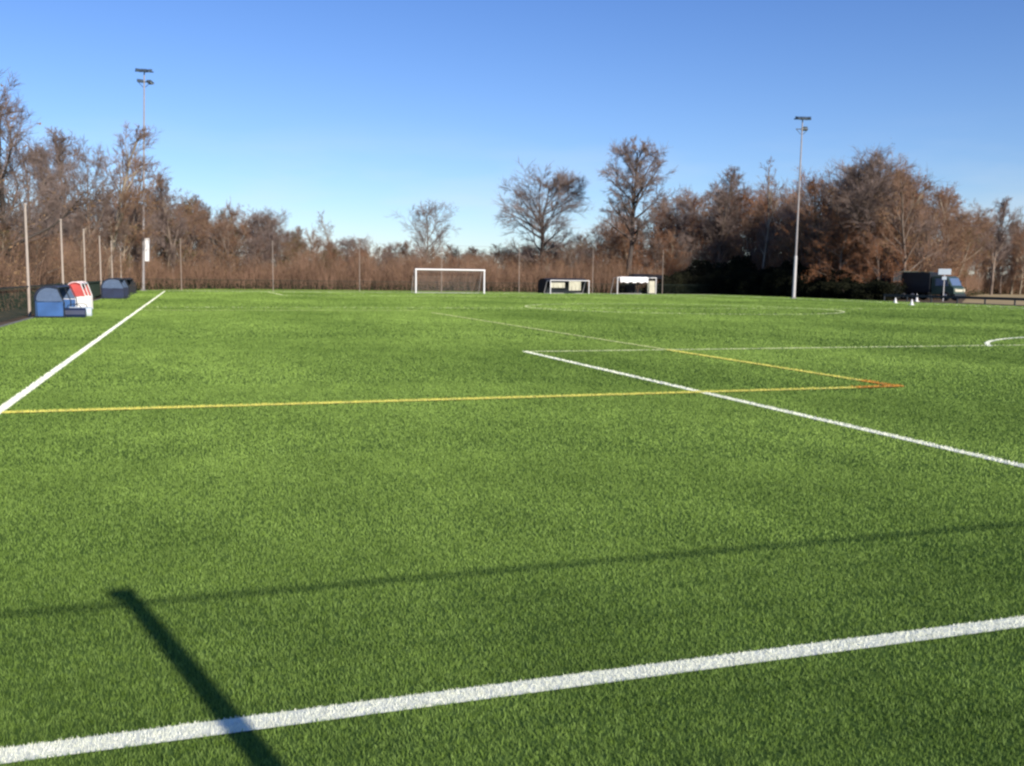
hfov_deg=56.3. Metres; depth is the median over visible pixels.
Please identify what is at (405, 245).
bare tree
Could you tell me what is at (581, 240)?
bare tree
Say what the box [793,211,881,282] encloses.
bare tree
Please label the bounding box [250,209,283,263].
bare tree
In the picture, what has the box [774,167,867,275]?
bare tree
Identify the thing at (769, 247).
bare tree
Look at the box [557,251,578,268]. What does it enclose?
bare tree
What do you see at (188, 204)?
bare tree
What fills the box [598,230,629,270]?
bare tree
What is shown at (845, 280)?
evergreen bush
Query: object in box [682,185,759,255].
bare tree
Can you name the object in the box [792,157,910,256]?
bare tree
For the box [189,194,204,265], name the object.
bare tree
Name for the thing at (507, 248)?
bare tree
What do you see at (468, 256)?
bare tree
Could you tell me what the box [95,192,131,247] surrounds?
bare tree
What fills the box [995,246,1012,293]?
bare tree
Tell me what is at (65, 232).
bare tree
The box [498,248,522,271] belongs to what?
bare tree
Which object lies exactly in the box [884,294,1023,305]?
barrier
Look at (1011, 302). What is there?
dry grass field
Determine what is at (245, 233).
bare tree
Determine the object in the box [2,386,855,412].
yellow cross line
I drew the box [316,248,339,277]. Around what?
bare tree
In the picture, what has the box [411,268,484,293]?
football goal
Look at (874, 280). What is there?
evergreen bush
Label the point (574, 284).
training goal
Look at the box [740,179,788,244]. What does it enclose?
bare tree
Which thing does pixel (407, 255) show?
bare tree
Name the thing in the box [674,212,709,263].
bare tree
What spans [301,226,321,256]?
bare tree
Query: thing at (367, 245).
bare tree
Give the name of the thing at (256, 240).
bare tree
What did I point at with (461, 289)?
ball stop fence
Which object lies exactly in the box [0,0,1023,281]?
sky
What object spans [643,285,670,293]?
evergreen bush
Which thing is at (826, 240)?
bare tree
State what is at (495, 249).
bare tree
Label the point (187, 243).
bare tree
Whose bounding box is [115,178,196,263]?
bare tree
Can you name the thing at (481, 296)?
penalty area line
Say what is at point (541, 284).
team shelter
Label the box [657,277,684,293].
evergreen bush
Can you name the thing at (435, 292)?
kerb
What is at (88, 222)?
bare tree
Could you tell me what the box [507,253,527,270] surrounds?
bare tree
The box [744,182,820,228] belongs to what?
bare tree
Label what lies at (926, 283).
parked truck
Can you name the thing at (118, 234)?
bare tree
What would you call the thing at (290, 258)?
bare tree
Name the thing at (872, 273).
undergrowth
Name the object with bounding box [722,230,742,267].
bare tree
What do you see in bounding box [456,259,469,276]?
bare tree
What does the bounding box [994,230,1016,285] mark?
bare tree
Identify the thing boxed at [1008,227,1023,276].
bare tree
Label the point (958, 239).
bare tree
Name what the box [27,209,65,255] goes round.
bare tree
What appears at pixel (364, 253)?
bare tree
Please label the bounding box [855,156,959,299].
bare tree
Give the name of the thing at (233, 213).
bare tree
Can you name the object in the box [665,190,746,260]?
bare tree
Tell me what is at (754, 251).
bare tree
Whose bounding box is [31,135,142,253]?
bare tree
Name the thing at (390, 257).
bare tree
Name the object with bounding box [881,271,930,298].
storage container
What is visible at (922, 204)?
bare tree
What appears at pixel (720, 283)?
evergreen bush
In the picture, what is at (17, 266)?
undergrowth
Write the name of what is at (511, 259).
bare tree
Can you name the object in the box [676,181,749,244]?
bare tree
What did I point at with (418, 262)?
bare tree
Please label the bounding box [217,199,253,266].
bare tree
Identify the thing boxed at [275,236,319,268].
bare tree
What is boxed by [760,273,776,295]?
evergreen bush
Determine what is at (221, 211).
bare tree
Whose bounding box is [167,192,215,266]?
bare tree
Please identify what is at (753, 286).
evergreen bush
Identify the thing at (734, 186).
bare tree
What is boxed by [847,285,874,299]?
evergreen bush
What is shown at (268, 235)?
bare tree
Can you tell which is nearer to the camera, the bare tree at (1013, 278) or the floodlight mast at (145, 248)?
the floodlight mast at (145, 248)
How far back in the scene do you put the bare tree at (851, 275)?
102.47 m
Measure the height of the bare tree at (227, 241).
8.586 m
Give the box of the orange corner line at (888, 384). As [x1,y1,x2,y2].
[851,379,903,387]
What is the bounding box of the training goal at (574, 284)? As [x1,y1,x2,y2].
[544,280,589,293]
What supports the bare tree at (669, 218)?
on the ground at (7, 321)
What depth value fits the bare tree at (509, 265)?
125.50 m
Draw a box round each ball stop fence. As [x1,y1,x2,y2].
[0,196,125,321]
[135,238,713,293]
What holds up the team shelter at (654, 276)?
on the ground at (7, 321)
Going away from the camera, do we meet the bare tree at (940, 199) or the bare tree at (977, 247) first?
the bare tree at (940, 199)
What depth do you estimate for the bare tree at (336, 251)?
121.14 m
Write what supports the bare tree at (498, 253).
on the ground at (7, 321)
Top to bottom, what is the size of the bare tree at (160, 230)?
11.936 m
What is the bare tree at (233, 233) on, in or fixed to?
on the ground at (7, 321)
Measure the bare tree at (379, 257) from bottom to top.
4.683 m
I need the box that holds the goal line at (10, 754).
[0,615,1023,763]
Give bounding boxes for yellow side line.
[432,312,667,349]
[666,349,862,379]
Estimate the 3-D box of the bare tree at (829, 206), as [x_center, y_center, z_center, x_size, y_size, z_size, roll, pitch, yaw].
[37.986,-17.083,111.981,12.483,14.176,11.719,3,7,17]
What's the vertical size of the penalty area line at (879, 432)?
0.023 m
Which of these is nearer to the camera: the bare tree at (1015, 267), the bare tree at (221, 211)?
the bare tree at (221, 211)
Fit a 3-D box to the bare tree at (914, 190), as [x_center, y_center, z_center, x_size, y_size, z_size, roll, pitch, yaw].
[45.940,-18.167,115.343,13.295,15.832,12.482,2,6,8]
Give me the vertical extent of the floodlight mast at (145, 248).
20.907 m
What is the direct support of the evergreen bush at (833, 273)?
on the ground at (7, 321)
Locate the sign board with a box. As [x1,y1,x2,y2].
[938,269,950,300]
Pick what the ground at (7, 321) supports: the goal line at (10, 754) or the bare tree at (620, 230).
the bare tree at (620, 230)
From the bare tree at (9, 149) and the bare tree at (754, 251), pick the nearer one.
the bare tree at (9, 149)
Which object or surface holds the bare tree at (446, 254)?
on the ground at (7, 321)
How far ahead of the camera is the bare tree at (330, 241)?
137.32 m
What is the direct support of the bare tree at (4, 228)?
on the ground at (7, 321)
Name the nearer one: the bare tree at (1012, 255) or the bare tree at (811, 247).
the bare tree at (811, 247)
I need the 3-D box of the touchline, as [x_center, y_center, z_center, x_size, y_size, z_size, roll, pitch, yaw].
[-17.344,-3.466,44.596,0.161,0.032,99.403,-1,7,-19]
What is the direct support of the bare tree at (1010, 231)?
on the ground at (7, 321)
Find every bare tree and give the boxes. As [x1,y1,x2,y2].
[0,67,130,290]
[0,216,24,258]
[0,221,23,263]
[1,136,86,248]
[13,211,92,249]
[18,235,74,283]
[21,127,92,262]
[22,143,76,240]
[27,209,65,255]
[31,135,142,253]
[35,210,104,249]
[42,217,67,273]
[54,239,93,281]
[63,203,106,248]
[69,219,128,271]
[78,122,161,277]
[84,198,115,245]
[89,175,163,252]
[90,232,109,264]
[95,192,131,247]
[96,213,138,276]
[98,209,131,265]
[100,144,170,277]
[107,211,153,271]
[113,200,162,267]
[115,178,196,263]
[125,209,184,261]
[126,209,155,267]
[133,197,189,264]
[136,202,166,277]
[141,172,187,281]
[155,205,197,271]
[160,200,214,283]
[165,215,202,262]
[167,190,215,265]
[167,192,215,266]
[172,203,193,257]
[185,224,234,262]
[186,216,241,272]
[188,227,217,265]
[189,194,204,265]
[194,202,212,242]
[198,211,230,260]
[199,208,242,261]
[203,220,247,275]
[214,205,230,264]
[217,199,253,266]
[221,215,264,272]
[221,219,242,258]
[221,223,250,272]
[221,235,282,273]
[234,210,290,262]
[235,206,263,267]
[236,223,261,262]
[237,207,294,259]
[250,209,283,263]
[250,217,276,267]
[256,228,291,268]
[256,237,278,273]
[265,236,294,273]
[274,212,290,266]
[275,231,298,263]
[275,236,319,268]
[276,227,305,266]
[280,243,296,265]
[291,226,303,262]
[292,239,321,258]
[299,245,318,274]
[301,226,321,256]
[303,234,335,265]
[314,211,336,247]
[314,236,369,267]
[314,238,337,255]
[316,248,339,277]
[320,244,348,268]
[320,251,354,278]
[321,237,342,256]
[324,238,358,260]
[342,248,373,268]
[343,233,368,253]
[350,245,376,265]
[350,250,372,280]
[355,233,381,259]
[369,244,390,271]
[375,255,395,274]
[377,241,399,263]
[378,250,404,276]
[383,199,461,266]
[389,255,408,276]
[392,239,416,264]
[394,242,415,255]
[396,246,419,263]
[410,254,426,269]
[412,244,439,266]
[416,259,439,278]
[428,248,443,271]
[435,244,456,267]
[443,258,458,276]
[444,245,463,261]
[455,254,471,267]
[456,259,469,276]
[458,251,478,267]
[464,248,478,260]
[472,252,495,276]
[484,249,509,267]
[488,243,502,258]
[489,246,510,275]
[494,157,593,274]
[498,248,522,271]
[498,251,523,271]
[500,244,522,264]
[502,260,520,277]
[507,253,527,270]
[515,244,538,274]
[520,244,546,273]
[532,240,562,267]
[532,252,548,280]
[533,241,566,264]
[537,250,557,277]
[548,250,570,266]
[556,243,586,276]
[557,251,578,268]
[565,228,604,256]
[566,246,607,272]
[570,234,586,259]
[572,241,619,283]
[574,235,589,260]
[585,221,615,257]
[588,219,634,270]
[591,135,677,287]
[595,226,644,273]
[596,215,620,263]
[597,212,637,265]
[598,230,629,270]
[602,214,668,270]
[602,231,619,259]
[610,226,665,273]
[615,236,628,264]
[623,217,657,271]
[639,231,669,273]
[641,189,687,252]
[642,210,708,271]
[643,194,676,264]
[644,197,698,270]
[645,227,686,274]
[649,227,691,274]
[654,187,716,251]
[664,185,721,268]
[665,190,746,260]
[665,208,717,269]
[667,232,697,270]
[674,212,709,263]
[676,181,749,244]
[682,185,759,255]
[682,211,734,266]
[682,216,755,265]
[685,213,739,268]
[698,165,755,265]
[709,200,776,265]
[711,182,774,253]
[720,213,769,265]
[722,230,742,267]
[739,191,791,255]
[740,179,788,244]
[741,195,818,268]
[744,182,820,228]
[745,205,774,258]
[750,219,776,270]
[752,157,789,268]
[755,227,787,265]
[763,191,818,258]
[763,221,799,267]
[767,207,818,265]
[767,208,818,268]
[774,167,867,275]
[777,221,841,266]
[785,175,854,264]
[789,177,844,248]
[790,194,863,267]
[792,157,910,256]
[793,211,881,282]
[794,143,945,270]
[808,215,850,268]
[814,219,883,279]
[819,193,894,266]
[835,224,912,283]
[850,229,906,275]
[851,214,914,278]
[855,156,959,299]
[876,197,934,268]
[879,206,962,271]
[886,165,945,251]
[891,179,941,270]
[891,186,944,259]
[922,210,972,275]
[923,206,963,271]
[924,181,970,252]
[925,187,980,273]
[927,181,973,261]
[933,193,981,251]
[933,204,987,265]
[937,211,977,280]
[953,223,995,280]
[960,200,1001,264]
[960,222,983,279]
[962,225,989,293]
[967,217,1003,277]
[970,234,997,283]
[971,219,1019,280]
[978,235,1011,285]
[979,218,995,285]
[981,195,1023,294]
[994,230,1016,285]
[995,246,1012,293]
[1000,227,1023,294]
[1004,223,1022,281]
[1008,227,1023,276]
[1010,225,1023,284]
[1011,239,1023,294]
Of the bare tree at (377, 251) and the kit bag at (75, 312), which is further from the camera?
the bare tree at (377, 251)
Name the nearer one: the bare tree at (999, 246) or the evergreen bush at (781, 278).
the evergreen bush at (781, 278)
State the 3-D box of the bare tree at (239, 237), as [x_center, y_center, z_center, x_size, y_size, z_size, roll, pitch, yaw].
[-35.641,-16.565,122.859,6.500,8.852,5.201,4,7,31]
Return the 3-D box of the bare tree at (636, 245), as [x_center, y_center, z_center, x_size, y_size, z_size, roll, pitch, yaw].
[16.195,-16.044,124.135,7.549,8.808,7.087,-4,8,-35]
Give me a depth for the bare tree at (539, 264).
122.63 m
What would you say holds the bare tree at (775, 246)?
on the ground at (7, 321)
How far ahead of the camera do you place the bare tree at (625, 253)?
124.05 m
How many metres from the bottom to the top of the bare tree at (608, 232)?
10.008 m
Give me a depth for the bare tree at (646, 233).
131.33 m
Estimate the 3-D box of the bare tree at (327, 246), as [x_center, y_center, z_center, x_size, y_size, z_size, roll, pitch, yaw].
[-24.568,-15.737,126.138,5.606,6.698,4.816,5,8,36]
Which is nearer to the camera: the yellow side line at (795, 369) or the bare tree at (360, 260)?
the yellow side line at (795, 369)
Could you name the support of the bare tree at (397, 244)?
on the ground at (7, 321)
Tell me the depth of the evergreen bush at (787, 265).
109.15 m
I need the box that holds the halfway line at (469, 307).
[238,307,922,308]
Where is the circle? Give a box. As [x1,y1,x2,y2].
[525,303,844,314]
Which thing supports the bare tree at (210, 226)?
on the ground at (7, 321)
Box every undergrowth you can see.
[0,211,163,312]
[136,245,668,292]
[646,237,988,299]
[947,263,1023,295]
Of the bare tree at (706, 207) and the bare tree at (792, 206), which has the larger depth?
the bare tree at (706, 207)
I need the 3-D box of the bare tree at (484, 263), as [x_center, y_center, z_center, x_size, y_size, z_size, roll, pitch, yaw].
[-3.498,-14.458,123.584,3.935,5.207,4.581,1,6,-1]
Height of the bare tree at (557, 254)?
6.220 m
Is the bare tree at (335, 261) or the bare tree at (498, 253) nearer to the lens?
the bare tree at (335, 261)
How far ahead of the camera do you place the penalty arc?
28.03 m
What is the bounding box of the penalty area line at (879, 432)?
[525,351,1023,467]
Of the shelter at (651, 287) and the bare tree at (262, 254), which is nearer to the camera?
the shelter at (651, 287)
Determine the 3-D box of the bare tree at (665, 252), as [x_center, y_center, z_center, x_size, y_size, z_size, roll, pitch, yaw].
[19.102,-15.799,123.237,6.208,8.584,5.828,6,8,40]
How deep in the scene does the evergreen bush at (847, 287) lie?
95.72 m
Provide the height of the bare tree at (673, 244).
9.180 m
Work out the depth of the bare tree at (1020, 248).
164.71 m
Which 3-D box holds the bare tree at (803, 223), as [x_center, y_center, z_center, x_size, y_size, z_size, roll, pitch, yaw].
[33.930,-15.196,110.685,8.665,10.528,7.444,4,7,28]
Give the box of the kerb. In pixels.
[0,290,1011,326]
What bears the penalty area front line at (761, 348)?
on the pitch turf
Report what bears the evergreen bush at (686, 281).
on the ground at (7, 321)
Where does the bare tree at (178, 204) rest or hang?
on the ground at (7, 321)
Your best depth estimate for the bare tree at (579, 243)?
139.07 m
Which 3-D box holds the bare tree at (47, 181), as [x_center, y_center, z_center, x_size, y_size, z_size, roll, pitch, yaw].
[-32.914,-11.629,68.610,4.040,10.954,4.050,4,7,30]
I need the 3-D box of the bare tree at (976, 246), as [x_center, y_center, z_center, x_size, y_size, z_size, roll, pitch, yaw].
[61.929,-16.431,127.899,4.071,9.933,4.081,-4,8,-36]
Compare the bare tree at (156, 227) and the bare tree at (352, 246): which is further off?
the bare tree at (352, 246)
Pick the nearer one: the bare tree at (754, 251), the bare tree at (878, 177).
the bare tree at (878, 177)
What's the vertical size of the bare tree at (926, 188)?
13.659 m
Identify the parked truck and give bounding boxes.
[900,272,965,300]
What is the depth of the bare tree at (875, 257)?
102.84 m
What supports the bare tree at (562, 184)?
on the ground at (7, 321)
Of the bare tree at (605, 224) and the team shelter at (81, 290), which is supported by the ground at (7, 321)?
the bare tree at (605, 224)
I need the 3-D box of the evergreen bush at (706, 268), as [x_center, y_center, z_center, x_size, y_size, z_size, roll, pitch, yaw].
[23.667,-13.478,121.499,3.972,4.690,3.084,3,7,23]
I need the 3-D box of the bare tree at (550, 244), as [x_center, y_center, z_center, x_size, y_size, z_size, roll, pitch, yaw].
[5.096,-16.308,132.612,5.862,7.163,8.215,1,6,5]
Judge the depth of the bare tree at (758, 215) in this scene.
124.97 m
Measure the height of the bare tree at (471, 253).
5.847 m
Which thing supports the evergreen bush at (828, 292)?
on the ground at (7, 321)
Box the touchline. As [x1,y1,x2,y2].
[0,291,164,413]
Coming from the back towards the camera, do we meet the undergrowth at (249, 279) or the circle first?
the undergrowth at (249, 279)
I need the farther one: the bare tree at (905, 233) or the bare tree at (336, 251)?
the bare tree at (336, 251)
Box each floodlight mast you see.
[135,68,153,290]
[791,116,810,298]
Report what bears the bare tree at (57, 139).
on the ground at (7, 321)
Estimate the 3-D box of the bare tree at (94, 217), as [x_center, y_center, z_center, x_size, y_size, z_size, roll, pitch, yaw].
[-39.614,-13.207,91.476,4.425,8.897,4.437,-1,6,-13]
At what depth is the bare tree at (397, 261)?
121.44 m
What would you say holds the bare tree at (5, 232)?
on the ground at (7, 321)
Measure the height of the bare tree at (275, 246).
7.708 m
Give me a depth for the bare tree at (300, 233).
131.32 m
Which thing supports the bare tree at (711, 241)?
on the ground at (7, 321)
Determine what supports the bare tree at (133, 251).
on the ground at (7, 321)
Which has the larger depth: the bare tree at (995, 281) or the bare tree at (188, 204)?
the bare tree at (995, 281)
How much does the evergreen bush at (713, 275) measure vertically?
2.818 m
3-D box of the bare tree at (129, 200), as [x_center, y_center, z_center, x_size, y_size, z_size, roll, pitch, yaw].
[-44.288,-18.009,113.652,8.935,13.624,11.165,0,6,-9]
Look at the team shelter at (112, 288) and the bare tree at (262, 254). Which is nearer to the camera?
the team shelter at (112, 288)
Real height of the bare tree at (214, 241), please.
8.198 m
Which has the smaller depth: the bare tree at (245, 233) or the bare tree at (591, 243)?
the bare tree at (245, 233)
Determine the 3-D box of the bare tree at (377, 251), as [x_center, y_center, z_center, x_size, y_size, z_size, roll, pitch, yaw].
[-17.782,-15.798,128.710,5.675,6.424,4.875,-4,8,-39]
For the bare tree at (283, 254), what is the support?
on the ground at (7, 321)
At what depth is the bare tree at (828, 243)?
107.34 m
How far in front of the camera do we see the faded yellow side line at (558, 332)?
28.77 m
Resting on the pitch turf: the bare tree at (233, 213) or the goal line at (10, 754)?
the goal line at (10, 754)
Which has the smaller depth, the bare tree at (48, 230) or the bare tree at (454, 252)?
the bare tree at (48, 230)
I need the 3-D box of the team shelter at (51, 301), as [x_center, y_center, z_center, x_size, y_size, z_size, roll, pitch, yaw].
[-17.473,-3.180,36.729,1.051,1.187,4.300,-1,7,-19]
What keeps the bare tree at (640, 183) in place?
on the ground at (7, 321)
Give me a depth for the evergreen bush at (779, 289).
105.59 m
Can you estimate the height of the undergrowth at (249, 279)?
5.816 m
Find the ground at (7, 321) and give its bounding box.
[0,289,1023,324]
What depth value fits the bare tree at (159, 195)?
104.38 m
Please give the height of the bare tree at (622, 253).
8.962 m
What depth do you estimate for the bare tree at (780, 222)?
122.56 m
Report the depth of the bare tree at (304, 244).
125.01 m
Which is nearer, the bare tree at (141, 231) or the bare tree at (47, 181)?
the bare tree at (47, 181)
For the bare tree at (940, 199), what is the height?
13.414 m
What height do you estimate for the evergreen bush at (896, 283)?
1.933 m
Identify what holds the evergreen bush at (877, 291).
on the ground at (7, 321)
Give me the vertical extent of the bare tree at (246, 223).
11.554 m
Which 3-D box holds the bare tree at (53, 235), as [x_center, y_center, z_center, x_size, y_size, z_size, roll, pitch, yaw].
[-29.543,-8.023,61.196,3.391,5.341,2.770,6,8,37]
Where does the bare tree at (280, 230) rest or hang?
on the ground at (7, 321)
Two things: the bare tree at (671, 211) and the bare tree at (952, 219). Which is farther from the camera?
the bare tree at (671, 211)
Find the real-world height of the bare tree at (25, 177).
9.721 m
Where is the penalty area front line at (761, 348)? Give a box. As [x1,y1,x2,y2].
[530,344,1019,351]
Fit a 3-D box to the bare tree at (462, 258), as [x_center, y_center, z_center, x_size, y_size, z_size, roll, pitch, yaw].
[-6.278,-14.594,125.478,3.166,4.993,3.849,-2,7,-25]
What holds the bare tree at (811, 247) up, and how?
on the ground at (7, 321)
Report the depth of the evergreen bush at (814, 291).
100.44 m
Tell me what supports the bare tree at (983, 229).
on the ground at (7, 321)
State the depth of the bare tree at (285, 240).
127.13 m
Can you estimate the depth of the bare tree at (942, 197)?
117.25 m
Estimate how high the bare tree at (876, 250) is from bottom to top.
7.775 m
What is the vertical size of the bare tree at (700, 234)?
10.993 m
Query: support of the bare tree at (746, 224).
on the ground at (7, 321)
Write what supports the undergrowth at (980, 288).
on the ground at (7, 321)
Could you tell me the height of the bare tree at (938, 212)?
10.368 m
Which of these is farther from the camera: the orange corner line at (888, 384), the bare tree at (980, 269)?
the bare tree at (980, 269)
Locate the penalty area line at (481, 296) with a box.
[274,293,706,297]
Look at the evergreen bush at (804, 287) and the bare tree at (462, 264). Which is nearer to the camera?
the evergreen bush at (804, 287)
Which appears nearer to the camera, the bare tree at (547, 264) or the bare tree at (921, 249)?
the bare tree at (921, 249)
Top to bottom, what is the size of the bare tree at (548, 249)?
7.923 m
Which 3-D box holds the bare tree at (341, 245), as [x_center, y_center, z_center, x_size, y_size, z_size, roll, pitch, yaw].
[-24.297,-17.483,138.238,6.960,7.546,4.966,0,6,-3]
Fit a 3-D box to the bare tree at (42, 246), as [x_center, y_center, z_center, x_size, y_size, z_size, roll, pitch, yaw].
[-26.374,-6.647,53.725,3.559,4.293,2.907,-5,8,-41]
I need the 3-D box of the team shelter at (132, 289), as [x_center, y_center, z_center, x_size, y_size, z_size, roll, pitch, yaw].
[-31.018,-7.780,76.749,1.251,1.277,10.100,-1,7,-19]
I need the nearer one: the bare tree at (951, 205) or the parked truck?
the parked truck
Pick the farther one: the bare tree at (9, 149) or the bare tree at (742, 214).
the bare tree at (742, 214)
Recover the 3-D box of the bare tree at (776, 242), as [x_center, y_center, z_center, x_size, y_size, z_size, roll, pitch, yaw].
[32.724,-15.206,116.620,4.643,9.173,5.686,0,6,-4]
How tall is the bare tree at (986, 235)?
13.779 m
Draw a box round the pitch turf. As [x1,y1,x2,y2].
[0,291,1023,765]
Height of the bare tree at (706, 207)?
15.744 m
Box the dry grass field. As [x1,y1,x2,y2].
[962,294,1023,304]
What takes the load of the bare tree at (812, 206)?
on the ground at (7, 321)
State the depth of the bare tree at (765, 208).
123.83 m
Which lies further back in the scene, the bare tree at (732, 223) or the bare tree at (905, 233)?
the bare tree at (732, 223)
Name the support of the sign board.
on the ground at (7, 321)
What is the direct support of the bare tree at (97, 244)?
on the ground at (7, 321)
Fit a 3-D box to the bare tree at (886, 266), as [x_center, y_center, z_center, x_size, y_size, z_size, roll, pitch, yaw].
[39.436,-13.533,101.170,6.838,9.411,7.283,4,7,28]
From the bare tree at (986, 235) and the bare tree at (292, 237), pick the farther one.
the bare tree at (986, 235)
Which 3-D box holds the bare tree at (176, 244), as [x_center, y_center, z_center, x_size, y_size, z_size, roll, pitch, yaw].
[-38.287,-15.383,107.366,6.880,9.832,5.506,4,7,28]
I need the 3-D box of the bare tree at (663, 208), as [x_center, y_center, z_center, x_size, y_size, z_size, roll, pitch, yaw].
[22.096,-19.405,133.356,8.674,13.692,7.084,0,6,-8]
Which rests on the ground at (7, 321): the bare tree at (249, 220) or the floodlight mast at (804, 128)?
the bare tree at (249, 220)
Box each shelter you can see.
[34,284,76,317]
[68,281,93,308]
[101,278,129,298]
[123,278,136,294]
[538,278,586,292]
[610,277,656,293]
[626,274,661,292]
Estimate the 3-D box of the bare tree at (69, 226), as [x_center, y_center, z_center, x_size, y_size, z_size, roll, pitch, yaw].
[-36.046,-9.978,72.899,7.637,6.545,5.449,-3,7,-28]
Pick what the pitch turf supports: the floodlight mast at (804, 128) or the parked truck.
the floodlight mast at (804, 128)
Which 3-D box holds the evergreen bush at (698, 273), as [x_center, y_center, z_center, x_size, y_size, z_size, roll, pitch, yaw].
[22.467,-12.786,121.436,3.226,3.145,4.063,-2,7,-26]
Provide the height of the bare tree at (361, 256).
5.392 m
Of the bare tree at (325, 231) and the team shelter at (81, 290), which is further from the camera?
the bare tree at (325, 231)
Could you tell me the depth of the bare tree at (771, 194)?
117.94 m
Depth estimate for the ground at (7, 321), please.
80.00 m
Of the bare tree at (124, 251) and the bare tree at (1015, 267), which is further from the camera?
the bare tree at (1015, 267)
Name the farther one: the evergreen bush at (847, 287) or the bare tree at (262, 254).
the bare tree at (262, 254)
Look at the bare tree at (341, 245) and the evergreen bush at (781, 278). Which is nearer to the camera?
the evergreen bush at (781, 278)
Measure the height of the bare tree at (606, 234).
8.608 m
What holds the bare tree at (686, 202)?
on the ground at (7, 321)
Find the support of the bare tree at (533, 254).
on the ground at (7, 321)
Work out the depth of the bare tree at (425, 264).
121.63 m
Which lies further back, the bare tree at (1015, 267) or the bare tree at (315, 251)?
the bare tree at (1015, 267)
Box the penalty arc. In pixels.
[985,337,1023,345]
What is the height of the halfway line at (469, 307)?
0.028 m
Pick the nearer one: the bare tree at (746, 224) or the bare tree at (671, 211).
the bare tree at (746, 224)
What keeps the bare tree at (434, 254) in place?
on the ground at (7, 321)
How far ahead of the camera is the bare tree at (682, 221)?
125.40 m
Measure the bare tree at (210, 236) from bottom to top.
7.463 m
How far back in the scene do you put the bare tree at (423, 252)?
140.95 m
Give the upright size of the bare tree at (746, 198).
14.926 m
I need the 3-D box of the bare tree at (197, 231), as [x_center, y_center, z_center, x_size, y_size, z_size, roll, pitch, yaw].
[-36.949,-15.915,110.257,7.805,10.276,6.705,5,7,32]
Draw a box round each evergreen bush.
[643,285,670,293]
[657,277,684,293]
[671,271,700,293]
[681,270,703,280]
[684,259,712,276]
[689,276,714,293]
[701,273,715,293]
[712,275,737,294]
[728,254,758,275]
[738,272,767,295]
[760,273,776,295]
[762,269,792,296]
[768,259,802,295]
[775,281,803,297]
[786,275,818,297]
[796,266,818,278]
[805,281,830,297]
[817,269,855,283]
[820,281,843,298]
[833,282,867,298]
[840,277,858,282]
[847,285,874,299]
[850,278,892,299]
[854,281,903,300]
[869,281,907,299]
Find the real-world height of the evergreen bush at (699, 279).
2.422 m
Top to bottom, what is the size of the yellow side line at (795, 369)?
0.023 m
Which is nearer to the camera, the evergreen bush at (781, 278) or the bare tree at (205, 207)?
the evergreen bush at (781, 278)
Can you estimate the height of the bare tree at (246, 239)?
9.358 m
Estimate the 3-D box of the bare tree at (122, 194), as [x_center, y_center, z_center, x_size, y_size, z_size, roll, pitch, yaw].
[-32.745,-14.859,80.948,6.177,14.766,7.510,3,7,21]
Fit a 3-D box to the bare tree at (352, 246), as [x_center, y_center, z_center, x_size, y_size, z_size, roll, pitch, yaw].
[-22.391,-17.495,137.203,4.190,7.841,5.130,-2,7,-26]
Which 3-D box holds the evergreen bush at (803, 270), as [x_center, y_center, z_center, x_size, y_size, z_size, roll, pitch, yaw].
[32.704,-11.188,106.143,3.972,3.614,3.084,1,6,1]
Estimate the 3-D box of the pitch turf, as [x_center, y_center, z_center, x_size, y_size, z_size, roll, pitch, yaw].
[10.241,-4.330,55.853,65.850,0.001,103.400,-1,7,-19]
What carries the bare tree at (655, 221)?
on the ground at (7, 321)
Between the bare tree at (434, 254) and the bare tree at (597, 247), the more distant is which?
the bare tree at (434, 254)
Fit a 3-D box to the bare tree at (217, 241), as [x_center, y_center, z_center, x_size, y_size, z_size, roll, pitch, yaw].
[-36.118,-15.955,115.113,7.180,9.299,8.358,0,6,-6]
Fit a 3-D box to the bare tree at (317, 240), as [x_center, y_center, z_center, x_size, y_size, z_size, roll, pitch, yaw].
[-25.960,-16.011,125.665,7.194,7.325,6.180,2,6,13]
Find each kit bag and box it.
[63,304,86,317]
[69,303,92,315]
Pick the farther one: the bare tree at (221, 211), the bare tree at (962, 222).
the bare tree at (221, 211)
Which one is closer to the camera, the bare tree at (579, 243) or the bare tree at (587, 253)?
the bare tree at (587, 253)
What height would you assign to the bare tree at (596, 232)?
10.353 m
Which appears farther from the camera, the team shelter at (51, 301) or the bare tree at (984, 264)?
the bare tree at (984, 264)
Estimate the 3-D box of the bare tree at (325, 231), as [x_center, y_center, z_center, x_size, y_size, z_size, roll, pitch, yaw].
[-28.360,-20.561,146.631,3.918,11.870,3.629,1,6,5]
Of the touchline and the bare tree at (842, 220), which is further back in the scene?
the bare tree at (842, 220)
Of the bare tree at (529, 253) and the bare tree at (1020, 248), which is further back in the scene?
the bare tree at (1020, 248)
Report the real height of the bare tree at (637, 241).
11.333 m
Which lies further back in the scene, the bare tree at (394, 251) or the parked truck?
the bare tree at (394, 251)
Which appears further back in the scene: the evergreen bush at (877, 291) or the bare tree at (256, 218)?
the bare tree at (256, 218)
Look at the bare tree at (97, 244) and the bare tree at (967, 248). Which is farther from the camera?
the bare tree at (967, 248)
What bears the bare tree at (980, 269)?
on the ground at (7, 321)
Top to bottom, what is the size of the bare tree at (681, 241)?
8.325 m
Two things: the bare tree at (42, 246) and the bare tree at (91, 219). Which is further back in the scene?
the bare tree at (91, 219)
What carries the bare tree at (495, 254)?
on the ground at (7, 321)
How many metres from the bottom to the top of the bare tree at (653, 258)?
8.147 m
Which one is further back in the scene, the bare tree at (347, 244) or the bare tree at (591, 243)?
the bare tree at (591, 243)
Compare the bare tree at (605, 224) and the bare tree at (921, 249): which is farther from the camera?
the bare tree at (605, 224)

